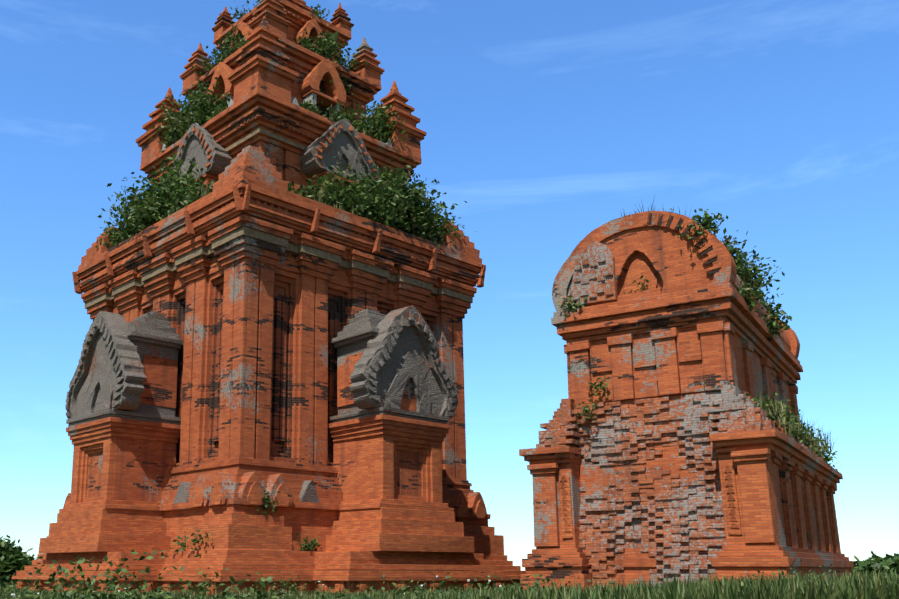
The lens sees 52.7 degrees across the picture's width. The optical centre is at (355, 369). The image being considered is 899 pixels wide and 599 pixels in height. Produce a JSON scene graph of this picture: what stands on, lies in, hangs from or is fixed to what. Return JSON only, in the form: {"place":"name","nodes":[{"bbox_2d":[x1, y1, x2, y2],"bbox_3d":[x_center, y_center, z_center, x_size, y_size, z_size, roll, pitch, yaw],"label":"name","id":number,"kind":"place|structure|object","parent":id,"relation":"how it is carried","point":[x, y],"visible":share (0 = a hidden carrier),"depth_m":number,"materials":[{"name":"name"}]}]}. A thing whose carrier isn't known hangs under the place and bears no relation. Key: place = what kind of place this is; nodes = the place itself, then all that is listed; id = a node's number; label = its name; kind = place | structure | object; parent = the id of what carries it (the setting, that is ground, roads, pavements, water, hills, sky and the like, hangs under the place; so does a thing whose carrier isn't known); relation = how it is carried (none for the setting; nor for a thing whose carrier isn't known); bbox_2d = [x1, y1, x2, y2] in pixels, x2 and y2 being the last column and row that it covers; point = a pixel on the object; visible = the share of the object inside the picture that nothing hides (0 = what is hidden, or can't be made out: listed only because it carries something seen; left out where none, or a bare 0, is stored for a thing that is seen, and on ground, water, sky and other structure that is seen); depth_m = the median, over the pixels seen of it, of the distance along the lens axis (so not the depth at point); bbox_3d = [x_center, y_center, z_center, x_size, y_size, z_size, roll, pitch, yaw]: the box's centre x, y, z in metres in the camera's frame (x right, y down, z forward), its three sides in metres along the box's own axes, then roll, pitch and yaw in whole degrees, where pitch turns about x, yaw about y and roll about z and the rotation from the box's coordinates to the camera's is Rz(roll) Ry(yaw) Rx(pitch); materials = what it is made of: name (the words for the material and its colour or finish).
{"place":"outdoors","nodes":[
{"label":"outdoors","id":0,"kind":"place"},
{"bbox_2d":[0,567,898,598],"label":"meadow grass","id":1,"kind":"structure","parent":0,"point":[775,587],"depth_m":9.49,"materials":[{"name":"green plant"}]},
{"bbox_2d":[0,0,898,570],"label":"sky","id":2,"kind":"structure","parent":0,"point":[550,119],"materials":[{"name":"blue"}]},
{"bbox_3d":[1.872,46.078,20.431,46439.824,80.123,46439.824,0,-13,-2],"label":"ground","id":3,"kind":"structure","parent":0,"visible":0},
{"bbox_2d":[11,576,500,595],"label":"meadow flowers","id":4,"kind":"object","parent":3,"relation":"on","point":[318,581],"visible":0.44,"depth_m":13.38,"materials":[{"name":"white plant"}]},
{"bbox_2d":[12,0,525,595],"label":"tower","id":5,"kind":"structure","parent":3,"relation":"on","point":[278,274],"depth_m":28.79,"materials":[{"name":"brick"}]},
{"bbox_2d":[0,549,849,598],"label":"meadow weeds","id":6,"kind":"object","parent":3,"relation":"on","point":[111,586],"visible":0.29,"depth_m":10.03,"materials":[{"name":"green plant"}]},
{"bbox_2d":[0,534,898,583],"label":"bushes","id":7,"kind":"object","parent":3,"relation":"on","point":[11,553],"depth_m":37.85,"materials":[{"name":"green plant"}]},
{"bbox_2d":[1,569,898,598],"bbox_3d":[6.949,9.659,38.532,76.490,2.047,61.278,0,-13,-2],"label":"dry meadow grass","id":8,"kind":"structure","parent":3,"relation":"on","point":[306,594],"depth_m":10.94,"materials":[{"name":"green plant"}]},
{"bbox_2d":[518,196,855,590],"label":"brick temple building","id":9,"kind":"structure","parent":3,"relation":"on","point":[675,437],"depth_m":24.22,"materials":[{"name":"brick"}]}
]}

